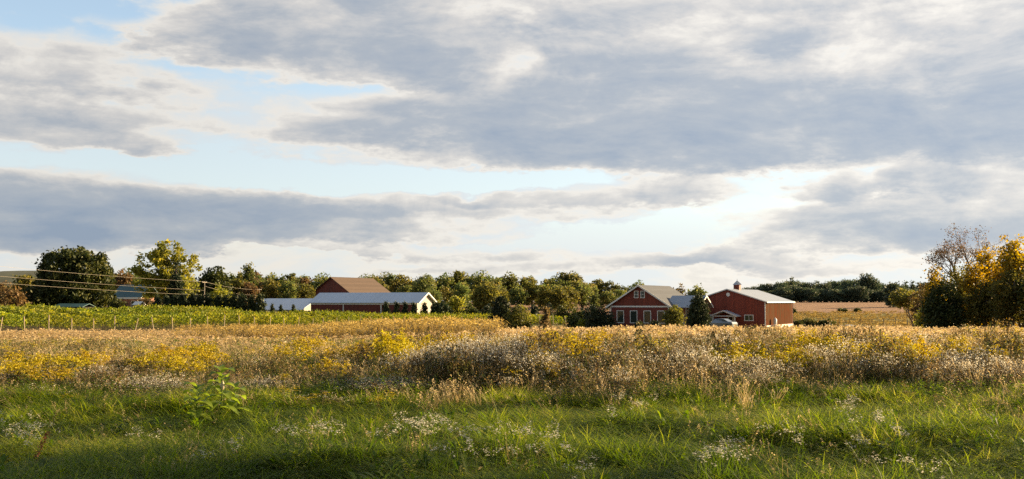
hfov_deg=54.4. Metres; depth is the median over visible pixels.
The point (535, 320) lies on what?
grapevine row
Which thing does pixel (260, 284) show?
woodland tree
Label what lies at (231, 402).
milkweed plant
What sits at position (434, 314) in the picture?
grapevine row
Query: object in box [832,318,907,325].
field fence
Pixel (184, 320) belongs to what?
grapevine row
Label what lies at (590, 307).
shrub
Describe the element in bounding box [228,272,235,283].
woodland tree
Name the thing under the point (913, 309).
broadleaf tree
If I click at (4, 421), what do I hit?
white flower sprig
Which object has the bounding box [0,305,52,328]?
grapevine row
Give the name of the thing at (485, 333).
weed clump
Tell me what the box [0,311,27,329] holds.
grapevine row
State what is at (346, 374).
weed clump
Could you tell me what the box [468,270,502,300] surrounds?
woodland tree
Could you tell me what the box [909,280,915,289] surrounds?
woodland tree
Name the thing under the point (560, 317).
grapevine row
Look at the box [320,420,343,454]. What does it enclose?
white flower sprig
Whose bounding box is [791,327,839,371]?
goldenrod clump
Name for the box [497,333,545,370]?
weed clump
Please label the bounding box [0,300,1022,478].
ground
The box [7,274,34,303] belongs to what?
broadleaf tree
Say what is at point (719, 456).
white flower sprig
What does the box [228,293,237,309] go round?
conifer
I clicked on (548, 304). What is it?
shrub
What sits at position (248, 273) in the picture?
woodland tree
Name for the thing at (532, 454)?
white flower sprig
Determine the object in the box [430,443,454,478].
white flower sprig
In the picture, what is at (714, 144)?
sky
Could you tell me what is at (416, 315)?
grapevine row
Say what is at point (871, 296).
woodland tree
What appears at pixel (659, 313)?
window
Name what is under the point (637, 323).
shrub
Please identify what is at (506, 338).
aster clump
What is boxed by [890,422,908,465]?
white flower sprig
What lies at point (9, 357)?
goldenrod clump
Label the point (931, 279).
broadleaf tree
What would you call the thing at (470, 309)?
shrub
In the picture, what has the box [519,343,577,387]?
aster clump
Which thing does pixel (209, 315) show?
grapevine row
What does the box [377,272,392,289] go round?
woodland tree
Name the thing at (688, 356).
aster clump
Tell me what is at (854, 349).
goldenrod clump
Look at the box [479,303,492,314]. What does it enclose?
shrub
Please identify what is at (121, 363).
weed clump
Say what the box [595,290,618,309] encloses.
woodland tree
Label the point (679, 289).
broadleaf tree
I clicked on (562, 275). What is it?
woodland tree
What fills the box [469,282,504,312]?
broadleaf tree
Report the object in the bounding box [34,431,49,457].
dock seed head
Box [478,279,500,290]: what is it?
woodland tree
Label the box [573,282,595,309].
woodland tree
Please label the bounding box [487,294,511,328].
evergreen tree
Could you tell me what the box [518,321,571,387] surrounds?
weed clump
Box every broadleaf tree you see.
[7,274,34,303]
[33,245,116,307]
[114,268,133,289]
[127,238,203,298]
[195,266,231,298]
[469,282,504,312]
[673,283,687,295]
[683,283,708,295]
[881,281,904,306]
[888,288,918,328]
[903,282,926,325]
[914,281,941,323]
[920,264,950,292]
[921,223,1007,326]
[939,262,974,325]
[956,259,989,328]
[958,279,1000,326]
[966,245,998,328]
[981,250,1016,327]
[982,268,1023,326]
[991,233,1023,327]
[1014,261,1023,324]
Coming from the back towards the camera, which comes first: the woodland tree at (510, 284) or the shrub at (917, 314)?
the woodland tree at (510, 284)
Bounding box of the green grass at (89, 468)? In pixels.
[0,371,1023,478]
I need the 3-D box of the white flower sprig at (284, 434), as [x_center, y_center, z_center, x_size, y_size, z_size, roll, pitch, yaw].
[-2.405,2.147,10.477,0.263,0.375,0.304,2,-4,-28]
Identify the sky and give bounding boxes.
[0,0,1023,301]
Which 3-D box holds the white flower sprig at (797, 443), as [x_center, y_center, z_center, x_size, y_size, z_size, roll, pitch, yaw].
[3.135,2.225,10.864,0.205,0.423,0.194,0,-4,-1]
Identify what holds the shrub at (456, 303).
on the ground at (829, 307)
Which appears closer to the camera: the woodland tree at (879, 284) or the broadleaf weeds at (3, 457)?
the broadleaf weeds at (3, 457)
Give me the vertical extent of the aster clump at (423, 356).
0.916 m
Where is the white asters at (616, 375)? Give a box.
[0,328,1023,407]
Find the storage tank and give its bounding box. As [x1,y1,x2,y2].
[772,318,776,327]
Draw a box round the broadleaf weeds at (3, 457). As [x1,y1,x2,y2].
[0,387,1023,478]
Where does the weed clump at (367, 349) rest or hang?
on the ground at (829, 307)
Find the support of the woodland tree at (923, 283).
on the ground at (829, 307)
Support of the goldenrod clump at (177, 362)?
on the ground at (829, 307)
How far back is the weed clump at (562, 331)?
29.77 m
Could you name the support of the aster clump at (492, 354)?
on the ground at (829, 307)
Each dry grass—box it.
[0,324,1023,349]
[0,327,1023,412]
[4,325,1002,333]
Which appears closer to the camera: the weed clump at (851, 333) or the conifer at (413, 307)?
the weed clump at (851, 333)
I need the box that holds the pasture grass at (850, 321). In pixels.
[792,310,1017,327]
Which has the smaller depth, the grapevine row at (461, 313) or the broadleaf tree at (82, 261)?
the grapevine row at (461, 313)
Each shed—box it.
[55,303,95,308]
[264,298,312,310]
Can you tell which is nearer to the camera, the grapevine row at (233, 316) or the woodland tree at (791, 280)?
the grapevine row at (233, 316)
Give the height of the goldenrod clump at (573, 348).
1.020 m
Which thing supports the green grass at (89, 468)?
on the ground at (829, 307)
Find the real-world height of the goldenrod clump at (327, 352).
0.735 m
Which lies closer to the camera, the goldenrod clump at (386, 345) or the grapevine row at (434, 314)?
the goldenrod clump at (386, 345)
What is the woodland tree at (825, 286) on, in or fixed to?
on the ground at (829, 307)
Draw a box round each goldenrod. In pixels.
[0,327,1023,409]
[38,325,1023,342]
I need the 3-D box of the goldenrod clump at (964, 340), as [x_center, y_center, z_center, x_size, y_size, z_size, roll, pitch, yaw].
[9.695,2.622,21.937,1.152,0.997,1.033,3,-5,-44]
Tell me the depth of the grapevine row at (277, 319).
153.47 m
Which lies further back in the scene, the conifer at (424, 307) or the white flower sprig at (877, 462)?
the conifer at (424, 307)
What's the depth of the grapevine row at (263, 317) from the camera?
154.70 m
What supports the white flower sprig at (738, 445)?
on the ground at (829, 307)
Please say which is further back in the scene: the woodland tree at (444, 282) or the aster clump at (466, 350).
the woodland tree at (444, 282)
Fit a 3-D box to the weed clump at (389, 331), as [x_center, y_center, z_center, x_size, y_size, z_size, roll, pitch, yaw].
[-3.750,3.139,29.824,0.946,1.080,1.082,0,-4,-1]
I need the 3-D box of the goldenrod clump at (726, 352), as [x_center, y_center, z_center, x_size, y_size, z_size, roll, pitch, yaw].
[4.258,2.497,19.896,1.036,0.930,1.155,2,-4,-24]
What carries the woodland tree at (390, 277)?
on the ground at (829, 307)
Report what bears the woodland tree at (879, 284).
on the ground at (829, 307)
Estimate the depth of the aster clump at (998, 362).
18.37 m
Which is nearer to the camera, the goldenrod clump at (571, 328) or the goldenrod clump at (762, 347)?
the goldenrod clump at (762, 347)
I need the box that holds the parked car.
[708,318,737,326]
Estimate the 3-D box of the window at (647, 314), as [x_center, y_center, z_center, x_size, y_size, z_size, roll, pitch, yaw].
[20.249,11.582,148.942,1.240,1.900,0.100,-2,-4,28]
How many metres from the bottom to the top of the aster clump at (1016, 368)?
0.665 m
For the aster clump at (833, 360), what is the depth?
19.32 m
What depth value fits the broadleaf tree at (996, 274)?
80.02 m
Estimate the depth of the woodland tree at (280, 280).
358.84 m
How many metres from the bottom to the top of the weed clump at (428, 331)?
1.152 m
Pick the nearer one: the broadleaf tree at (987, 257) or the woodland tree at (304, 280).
the broadleaf tree at (987, 257)
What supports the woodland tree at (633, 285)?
on the ground at (829, 307)
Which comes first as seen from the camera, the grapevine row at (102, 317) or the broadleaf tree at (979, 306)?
the broadleaf tree at (979, 306)
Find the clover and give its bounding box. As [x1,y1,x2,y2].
[0,390,1023,478]
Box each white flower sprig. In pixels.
[0,409,13,439]
[5,427,27,454]
[15,420,39,460]
[18,431,47,461]
[21,412,40,433]
[38,422,62,461]
[193,446,214,474]
[273,427,297,454]
[311,415,330,445]
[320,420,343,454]
[366,428,390,459]
[399,417,415,447]
[405,415,431,454]
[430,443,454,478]
[448,424,468,465]
[453,435,476,478]
[459,424,484,458]
[474,445,498,471]
[489,420,502,458]
[509,425,532,450]
[521,426,540,454]
[523,420,538,454]
[526,443,546,477]
[542,431,567,472]
[547,418,558,461]
[561,441,575,474]
[581,455,597,478]
[605,403,617,431]
[694,442,707,478]
[706,441,738,476]
[708,435,727,470]
[721,436,734,470]
[727,446,753,477]
[728,435,756,465]
[791,427,805,456]
[791,436,804,463]
[845,433,863,461]
[847,408,869,437]
[851,436,870,468]
[860,451,889,478]
[867,412,885,439]
[874,410,892,439]
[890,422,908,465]
[896,454,922,478]
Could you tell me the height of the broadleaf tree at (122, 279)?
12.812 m
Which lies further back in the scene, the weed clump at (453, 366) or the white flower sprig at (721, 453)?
the weed clump at (453, 366)
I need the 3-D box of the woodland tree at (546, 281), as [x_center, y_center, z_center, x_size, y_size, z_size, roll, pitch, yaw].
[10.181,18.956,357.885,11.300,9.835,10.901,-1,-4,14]
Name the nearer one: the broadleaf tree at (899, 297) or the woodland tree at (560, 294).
the broadleaf tree at (899, 297)
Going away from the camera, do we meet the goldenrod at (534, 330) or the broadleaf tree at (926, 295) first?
the goldenrod at (534, 330)
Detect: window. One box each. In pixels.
[617,310,623,322]
[630,310,636,322]
[640,291,644,297]
[643,311,650,322]
[657,311,664,322]
[744,315,753,320]
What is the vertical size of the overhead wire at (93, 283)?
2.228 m
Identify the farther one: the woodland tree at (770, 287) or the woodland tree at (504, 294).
the woodland tree at (770, 287)
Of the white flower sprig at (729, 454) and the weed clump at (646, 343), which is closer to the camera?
the white flower sprig at (729, 454)
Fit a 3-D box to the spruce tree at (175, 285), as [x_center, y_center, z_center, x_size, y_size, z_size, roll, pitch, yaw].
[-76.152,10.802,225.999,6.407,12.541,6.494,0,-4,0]
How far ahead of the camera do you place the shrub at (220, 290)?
230.78 m
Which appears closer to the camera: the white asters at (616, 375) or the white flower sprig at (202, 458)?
the white flower sprig at (202, 458)
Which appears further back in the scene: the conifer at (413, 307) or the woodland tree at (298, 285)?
the woodland tree at (298, 285)
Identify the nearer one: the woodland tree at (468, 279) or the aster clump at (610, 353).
the aster clump at (610, 353)
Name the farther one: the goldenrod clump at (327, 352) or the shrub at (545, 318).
the shrub at (545, 318)
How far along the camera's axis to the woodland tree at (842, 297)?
426.00 m
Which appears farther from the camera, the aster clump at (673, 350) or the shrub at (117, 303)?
the shrub at (117, 303)
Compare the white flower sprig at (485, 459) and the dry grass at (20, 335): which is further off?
the dry grass at (20, 335)
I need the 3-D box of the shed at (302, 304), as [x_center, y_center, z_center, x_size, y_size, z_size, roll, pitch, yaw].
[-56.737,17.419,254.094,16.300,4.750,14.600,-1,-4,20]
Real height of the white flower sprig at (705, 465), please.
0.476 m
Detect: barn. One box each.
[308,292,436,313]
[312,277,389,295]
[707,281,794,327]
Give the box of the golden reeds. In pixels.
[168,314,508,340]
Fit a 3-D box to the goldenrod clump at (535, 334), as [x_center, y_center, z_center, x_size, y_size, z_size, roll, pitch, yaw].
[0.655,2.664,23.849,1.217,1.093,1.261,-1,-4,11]
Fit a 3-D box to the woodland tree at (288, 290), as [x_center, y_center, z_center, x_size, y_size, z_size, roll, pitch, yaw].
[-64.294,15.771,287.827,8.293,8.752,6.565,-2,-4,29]
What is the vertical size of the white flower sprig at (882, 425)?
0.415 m
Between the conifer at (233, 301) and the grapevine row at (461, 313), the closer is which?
the grapevine row at (461, 313)
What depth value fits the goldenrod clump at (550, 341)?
21.89 m
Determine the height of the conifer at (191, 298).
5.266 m
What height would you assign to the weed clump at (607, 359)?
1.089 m
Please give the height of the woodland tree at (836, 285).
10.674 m
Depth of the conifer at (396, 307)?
212.18 m
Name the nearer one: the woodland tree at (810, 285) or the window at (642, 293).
the window at (642, 293)
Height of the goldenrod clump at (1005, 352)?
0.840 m
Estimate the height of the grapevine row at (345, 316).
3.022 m
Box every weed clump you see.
[5,363,60,390]
[69,365,126,394]
[104,350,158,384]
[202,365,254,388]
[247,351,304,386]
[272,366,331,393]
[315,364,370,392]
[349,340,390,371]
[371,328,398,343]
[381,334,440,377]
[415,324,441,345]
[422,342,475,395]
[469,323,500,340]
[472,336,533,381]
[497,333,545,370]
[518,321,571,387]
[554,322,575,339]
[590,327,615,339]
[594,337,643,393]
[603,323,672,377]
[635,344,690,386]
[661,328,697,354]
[692,327,732,377]
[723,336,751,351]
[733,323,771,339]
[762,327,788,343]
[764,338,818,367]
[812,320,846,357]
[830,320,864,346]
[855,321,883,361]
[857,326,920,387]
[925,331,967,344]
[942,323,982,342]
[967,327,991,348]
[980,318,1023,377]
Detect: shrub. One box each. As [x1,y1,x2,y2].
[0,280,31,306]
[15,276,58,305]
[106,297,127,308]
[136,297,153,306]
[209,282,232,304]
[430,301,452,313]
[445,295,466,314]
[462,303,478,314]
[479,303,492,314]
[503,301,534,328]
[530,303,540,315]
[538,305,551,327]
[542,302,554,323]
[552,305,570,323]
[563,313,580,327]
[567,305,583,317]
[576,318,586,328]
[582,304,598,319]
[582,306,618,327]
[631,321,645,327]
[648,320,661,327]
[660,304,687,327]
[794,320,803,325]
[801,317,818,325]
[816,318,836,325]
[913,307,926,328]
[914,279,969,329]
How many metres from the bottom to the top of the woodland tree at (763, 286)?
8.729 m
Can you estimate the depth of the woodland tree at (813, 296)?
422.12 m
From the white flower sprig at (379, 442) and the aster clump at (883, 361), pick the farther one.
the aster clump at (883, 361)
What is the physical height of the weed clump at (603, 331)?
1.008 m
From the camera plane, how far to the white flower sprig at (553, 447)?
9.41 m
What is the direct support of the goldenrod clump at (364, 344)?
on the ground at (829, 307)
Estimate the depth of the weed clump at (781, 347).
22.97 m
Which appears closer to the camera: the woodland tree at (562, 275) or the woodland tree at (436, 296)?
the woodland tree at (436, 296)
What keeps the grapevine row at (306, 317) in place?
on the ground at (829, 307)
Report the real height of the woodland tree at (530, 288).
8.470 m
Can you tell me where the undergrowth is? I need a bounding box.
[0,334,1023,412]
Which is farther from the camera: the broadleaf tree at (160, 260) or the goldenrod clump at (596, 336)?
the broadleaf tree at (160, 260)
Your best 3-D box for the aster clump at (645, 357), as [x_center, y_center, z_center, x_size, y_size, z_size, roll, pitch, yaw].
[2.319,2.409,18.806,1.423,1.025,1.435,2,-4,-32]
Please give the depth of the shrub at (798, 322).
174.94 m
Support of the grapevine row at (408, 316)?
on the ground at (829, 307)
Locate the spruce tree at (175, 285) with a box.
[162,260,188,305]
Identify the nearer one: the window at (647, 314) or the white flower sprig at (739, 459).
the white flower sprig at (739, 459)
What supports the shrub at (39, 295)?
on the ground at (829, 307)
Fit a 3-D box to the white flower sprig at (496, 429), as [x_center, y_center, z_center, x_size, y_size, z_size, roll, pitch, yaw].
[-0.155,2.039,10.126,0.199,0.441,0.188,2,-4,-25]
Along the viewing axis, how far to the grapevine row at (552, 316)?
169.66 m
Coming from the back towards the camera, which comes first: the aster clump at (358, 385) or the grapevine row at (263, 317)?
the grapevine row at (263, 317)
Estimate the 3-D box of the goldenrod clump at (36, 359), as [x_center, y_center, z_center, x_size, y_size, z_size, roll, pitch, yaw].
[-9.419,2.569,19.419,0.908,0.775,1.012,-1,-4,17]
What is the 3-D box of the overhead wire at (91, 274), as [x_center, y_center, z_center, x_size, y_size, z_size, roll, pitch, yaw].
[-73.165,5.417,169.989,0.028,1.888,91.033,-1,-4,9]
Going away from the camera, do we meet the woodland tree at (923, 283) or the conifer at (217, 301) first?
the conifer at (217, 301)
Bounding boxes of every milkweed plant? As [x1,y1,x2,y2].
[181,381,213,421]
[204,364,239,415]
[223,381,248,411]
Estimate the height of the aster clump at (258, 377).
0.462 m
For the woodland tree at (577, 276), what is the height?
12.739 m
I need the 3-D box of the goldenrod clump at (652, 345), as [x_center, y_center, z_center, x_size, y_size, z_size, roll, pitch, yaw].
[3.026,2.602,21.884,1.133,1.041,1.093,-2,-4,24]
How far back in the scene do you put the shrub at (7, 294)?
199.05 m
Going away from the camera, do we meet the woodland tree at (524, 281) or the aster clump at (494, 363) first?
the aster clump at (494, 363)
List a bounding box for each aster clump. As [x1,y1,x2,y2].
[75,358,135,382]
[109,376,164,396]
[111,372,197,393]
[143,380,193,394]
[218,378,298,391]
[239,374,296,389]
[327,375,399,395]
[349,380,409,397]
[372,374,428,393]
[380,339,448,388]
[401,341,462,382]
[418,340,482,391]
[429,327,494,386]
[439,337,517,388]
[454,333,499,372]
[470,333,528,389]
[487,330,534,347]
[487,335,545,386]
[496,349,570,391]
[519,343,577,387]
[591,339,635,368]
[607,345,670,384]
[642,339,689,367]
[663,337,724,382]
[664,342,737,386]
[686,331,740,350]
[709,354,778,385]
[733,354,811,386]
[733,367,791,393]
[795,342,854,385]
[819,333,873,361]
[847,346,908,385]
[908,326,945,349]
[913,345,984,389]
[932,357,994,391]
[939,343,1023,379]
[954,347,1023,387]
[985,360,1023,385]
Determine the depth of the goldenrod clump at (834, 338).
23.73 m
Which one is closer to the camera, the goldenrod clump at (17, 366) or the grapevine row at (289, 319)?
the goldenrod clump at (17, 366)
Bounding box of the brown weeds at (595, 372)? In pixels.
[0,325,1023,411]
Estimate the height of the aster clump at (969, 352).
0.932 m
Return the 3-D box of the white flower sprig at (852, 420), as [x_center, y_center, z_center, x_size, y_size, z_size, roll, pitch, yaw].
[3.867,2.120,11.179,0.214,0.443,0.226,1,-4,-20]
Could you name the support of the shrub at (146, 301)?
on the ground at (829, 307)
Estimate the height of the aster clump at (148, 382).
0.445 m
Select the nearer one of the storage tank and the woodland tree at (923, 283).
the storage tank
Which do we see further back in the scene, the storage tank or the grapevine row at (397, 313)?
the grapevine row at (397, 313)
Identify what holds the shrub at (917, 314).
on the ground at (829, 307)
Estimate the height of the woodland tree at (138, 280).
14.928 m
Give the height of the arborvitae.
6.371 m
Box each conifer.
[151,293,162,305]
[161,294,170,306]
[170,294,177,305]
[177,291,187,305]
[185,291,197,306]
[196,293,206,306]
[202,292,212,306]
[212,294,223,306]
[220,293,229,307]
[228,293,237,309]
[236,292,249,311]
[246,294,254,311]
[254,292,268,312]
[382,301,390,312]
[392,301,400,313]
[400,301,408,313]
[409,302,417,313]
[419,302,427,313]
[430,300,438,313]
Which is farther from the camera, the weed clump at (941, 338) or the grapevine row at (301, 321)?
the grapevine row at (301, 321)
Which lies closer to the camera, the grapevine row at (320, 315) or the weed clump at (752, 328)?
the weed clump at (752, 328)
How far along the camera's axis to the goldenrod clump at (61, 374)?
17.80 m
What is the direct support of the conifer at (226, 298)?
on the ground at (829, 307)
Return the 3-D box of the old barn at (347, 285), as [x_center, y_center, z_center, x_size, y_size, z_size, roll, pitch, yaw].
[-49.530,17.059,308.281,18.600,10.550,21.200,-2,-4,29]
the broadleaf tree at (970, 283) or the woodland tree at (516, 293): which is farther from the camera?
the woodland tree at (516, 293)
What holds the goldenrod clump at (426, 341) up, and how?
on the ground at (829, 307)
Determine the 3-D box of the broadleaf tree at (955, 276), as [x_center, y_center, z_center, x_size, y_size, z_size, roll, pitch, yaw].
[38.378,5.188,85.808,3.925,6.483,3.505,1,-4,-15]
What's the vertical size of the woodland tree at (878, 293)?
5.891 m
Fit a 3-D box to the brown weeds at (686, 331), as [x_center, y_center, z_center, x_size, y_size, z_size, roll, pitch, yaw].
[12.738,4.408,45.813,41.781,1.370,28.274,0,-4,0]
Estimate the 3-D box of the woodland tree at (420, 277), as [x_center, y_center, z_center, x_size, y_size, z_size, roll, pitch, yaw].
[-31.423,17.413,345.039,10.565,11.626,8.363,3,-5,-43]
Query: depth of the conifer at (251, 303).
205.00 m
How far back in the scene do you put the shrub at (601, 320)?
144.89 m
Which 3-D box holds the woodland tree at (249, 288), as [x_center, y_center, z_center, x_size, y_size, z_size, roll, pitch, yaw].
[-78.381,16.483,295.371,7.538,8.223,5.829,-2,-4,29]
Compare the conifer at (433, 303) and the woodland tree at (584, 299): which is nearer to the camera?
the conifer at (433, 303)
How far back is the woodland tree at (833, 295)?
423.93 m
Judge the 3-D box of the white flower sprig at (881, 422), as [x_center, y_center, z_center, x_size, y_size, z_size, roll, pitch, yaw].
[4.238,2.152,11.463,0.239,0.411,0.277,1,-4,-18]
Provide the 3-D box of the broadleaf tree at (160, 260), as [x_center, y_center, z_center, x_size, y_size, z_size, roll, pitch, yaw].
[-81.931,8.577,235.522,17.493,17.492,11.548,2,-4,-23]
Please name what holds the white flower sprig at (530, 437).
on the ground at (829, 307)
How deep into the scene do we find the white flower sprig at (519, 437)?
10.43 m
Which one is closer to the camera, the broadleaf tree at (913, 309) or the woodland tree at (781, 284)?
the broadleaf tree at (913, 309)
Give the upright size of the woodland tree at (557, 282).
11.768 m
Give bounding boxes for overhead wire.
[1,266,199,281]
[3,276,189,289]
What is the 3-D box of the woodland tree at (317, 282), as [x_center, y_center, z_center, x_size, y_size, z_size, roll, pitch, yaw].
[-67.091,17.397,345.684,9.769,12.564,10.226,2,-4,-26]
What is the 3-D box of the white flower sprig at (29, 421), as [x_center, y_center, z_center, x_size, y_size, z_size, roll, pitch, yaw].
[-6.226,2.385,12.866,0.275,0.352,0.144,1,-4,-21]
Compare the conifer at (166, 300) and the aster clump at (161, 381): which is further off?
the conifer at (166, 300)
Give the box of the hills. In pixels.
[0,271,37,286]
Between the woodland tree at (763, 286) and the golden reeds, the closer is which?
the golden reeds
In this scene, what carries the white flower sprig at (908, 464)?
on the ground at (829, 307)
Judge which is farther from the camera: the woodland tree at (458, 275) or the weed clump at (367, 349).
the woodland tree at (458, 275)
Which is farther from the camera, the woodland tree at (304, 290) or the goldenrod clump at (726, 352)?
the woodland tree at (304, 290)
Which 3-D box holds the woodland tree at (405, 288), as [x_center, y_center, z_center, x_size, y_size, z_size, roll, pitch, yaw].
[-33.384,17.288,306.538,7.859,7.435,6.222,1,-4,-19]
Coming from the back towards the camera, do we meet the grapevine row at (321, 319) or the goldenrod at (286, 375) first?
the grapevine row at (321, 319)
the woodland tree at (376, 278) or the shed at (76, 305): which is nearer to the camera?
the shed at (76, 305)
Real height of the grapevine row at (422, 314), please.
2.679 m
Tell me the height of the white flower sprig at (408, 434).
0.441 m
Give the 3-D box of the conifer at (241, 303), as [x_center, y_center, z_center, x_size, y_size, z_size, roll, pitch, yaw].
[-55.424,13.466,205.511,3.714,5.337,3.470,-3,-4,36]
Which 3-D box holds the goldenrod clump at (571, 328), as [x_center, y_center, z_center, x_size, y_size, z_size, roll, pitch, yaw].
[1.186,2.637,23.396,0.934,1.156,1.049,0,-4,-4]
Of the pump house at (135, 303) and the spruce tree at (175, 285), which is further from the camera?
the spruce tree at (175, 285)
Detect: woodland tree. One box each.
[120,268,143,284]
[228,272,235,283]
[228,278,256,301]
[233,270,242,278]
[237,262,258,299]
[239,282,258,302]
[254,276,267,295]
[262,272,279,281]
[263,279,283,297]
[270,276,284,291]
[275,279,297,297]
[280,273,299,290]
[295,274,309,295]
[295,283,315,297]
[298,277,312,288]
[308,272,327,294]
[366,274,391,289]
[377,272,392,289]
[386,272,395,290]
[387,274,413,291]
[395,284,411,291]
[408,273,440,292]
[412,273,430,284]
[423,286,443,302]
[434,272,454,303]
[440,286,454,301]
[451,270,472,287]
[451,282,471,308]
[452,275,477,302]
[454,281,473,303]
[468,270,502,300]
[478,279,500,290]
[490,277,507,293]
[497,290,510,303]
[499,271,522,302]
[506,277,520,304]
[507,285,530,307]
[519,275,529,303]
[523,275,537,283]
[523,282,537,306]
[524,278,550,287]
[534,283,545,307]
[536,285,554,310]
[547,283,565,306]
[547,288,570,311]
[549,275,572,289]
[556,271,582,286]
[562,286,580,310]
[565,272,595,302]
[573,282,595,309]
[589,278,602,300]
[589,285,600,306]
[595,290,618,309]
[598,280,621,294]
[608,288,626,297]
[626,280,644,291]
[756,283,770,292]
[762,283,776,291]
[771,281,788,294]
[772,287,794,300]
[782,285,800,301]
[788,276,794,299]
[791,286,806,301]
[799,282,817,300]
[800,287,820,302]
[812,283,832,301]
[814,288,826,301]
[821,288,830,301]
[824,288,844,301]
[829,280,846,300]
[836,289,849,301]
[838,279,852,301]
[844,286,862,301]
[849,278,860,301]
[850,286,872,301]
[855,273,877,291]
[865,279,883,301]
[865,289,880,301]
[872,290,884,301]
[902,280,910,288]
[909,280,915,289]
[914,282,924,289]
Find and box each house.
[114,285,156,307]
[132,301,145,307]
[605,285,713,328]
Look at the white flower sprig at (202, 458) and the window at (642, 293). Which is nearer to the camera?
the white flower sprig at (202, 458)
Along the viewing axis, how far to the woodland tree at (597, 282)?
377.76 m
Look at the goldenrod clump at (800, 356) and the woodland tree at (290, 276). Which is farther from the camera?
the woodland tree at (290, 276)
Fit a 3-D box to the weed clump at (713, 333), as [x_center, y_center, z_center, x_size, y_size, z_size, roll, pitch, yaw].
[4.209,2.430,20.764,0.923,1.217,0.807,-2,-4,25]
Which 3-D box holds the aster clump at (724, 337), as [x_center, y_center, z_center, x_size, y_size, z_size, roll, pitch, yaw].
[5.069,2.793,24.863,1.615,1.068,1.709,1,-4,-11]
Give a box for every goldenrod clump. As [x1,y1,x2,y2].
[0,347,25,379]
[0,358,41,387]
[5,352,51,381]
[19,364,81,391]
[32,350,98,385]
[66,348,110,373]
[124,349,176,379]
[151,343,191,372]
[152,353,207,386]
[174,338,219,373]
[189,345,233,380]
[265,342,316,374]
[284,333,334,358]
[308,357,355,385]
[313,344,371,371]
[347,338,380,359]
[364,330,417,379]
[370,328,425,365]
[376,337,428,378]
[408,334,442,345]
[439,330,477,343]
[518,328,549,340]
[523,329,578,374]
[543,327,579,362]
[555,335,598,372]
[566,330,605,370]
[577,327,621,346]
[629,335,671,356]
[700,341,755,380]
[739,337,795,377]
[755,344,826,383]
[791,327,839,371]
[812,332,855,363]
[832,339,876,383]
[873,333,917,378]
[894,344,946,384]
[895,332,936,378]
[930,336,970,360]
[957,344,1009,386]
[992,335,1023,361]
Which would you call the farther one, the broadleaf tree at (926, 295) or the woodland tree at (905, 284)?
the woodland tree at (905, 284)
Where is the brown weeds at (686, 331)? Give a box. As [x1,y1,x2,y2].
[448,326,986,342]
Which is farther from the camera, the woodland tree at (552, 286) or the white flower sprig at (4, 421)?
the woodland tree at (552, 286)
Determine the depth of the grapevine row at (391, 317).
178.67 m
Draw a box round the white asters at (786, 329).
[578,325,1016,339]
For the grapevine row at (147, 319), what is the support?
on the ground at (829, 307)
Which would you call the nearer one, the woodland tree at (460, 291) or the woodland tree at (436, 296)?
the woodland tree at (436, 296)
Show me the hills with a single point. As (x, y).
(8, 275)
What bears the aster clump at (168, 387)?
on the ground at (829, 307)
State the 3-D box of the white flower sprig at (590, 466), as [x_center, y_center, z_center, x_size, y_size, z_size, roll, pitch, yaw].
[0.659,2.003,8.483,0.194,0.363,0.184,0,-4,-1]
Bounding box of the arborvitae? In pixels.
[686,292,711,328]
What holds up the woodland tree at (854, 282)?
on the ground at (829, 307)
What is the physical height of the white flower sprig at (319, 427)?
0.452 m
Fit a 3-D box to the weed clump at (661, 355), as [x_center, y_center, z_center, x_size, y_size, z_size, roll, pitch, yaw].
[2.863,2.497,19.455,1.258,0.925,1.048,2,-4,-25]
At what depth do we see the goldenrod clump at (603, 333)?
25.79 m
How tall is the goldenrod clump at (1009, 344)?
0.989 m
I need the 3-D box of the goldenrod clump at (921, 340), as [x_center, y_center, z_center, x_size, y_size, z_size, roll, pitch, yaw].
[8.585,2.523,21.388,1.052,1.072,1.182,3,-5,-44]
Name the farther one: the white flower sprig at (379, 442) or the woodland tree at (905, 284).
the woodland tree at (905, 284)
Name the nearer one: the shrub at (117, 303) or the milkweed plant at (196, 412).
the milkweed plant at (196, 412)
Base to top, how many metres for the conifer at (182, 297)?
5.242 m
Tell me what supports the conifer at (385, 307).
on the ground at (829, 307)
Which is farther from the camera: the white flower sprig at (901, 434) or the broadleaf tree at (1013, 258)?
the broadleaf tree at (1013, 258)
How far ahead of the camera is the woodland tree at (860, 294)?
423.34 m
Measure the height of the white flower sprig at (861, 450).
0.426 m
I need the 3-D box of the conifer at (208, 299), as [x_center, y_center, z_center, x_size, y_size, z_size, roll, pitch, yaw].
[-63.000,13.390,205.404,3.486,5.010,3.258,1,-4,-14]
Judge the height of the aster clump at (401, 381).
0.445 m
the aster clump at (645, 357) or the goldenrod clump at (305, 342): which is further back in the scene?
the goldenrod clump at (305, 342)
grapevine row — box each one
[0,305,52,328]
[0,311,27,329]
[1,304,75,330]
[11,304,97,329]
[24,302,118,330]
[45,305,138,329]
[76,306,156,330]
[93,307,173,329]
[107,307,192,329]
[120,305,209,327]
[134,304,225,328]
[149,303,240,324]
[169,305,255,325]
[177,305,271,325]
[190,306,285,323]
[202,304,298,325]
[248,311,313,324]
[260,310,323,324]
[268,310,336,323]
[278,310,348,322]
[291,309,360,321]
[313,309,382,320]
[322,311,370,321]
[325,309,389,319]
[340,311,409,319]
[351,310,421,319]
[363,311,429,318]
[375,312,447,320]
[392,312,461,319]
[401,312,475,318]
[408,312,488,323]
[420,311,489,321]
[451,312,539,325]
[463,312,553,326]
[485,314,566,325]
[531,314,566,323]

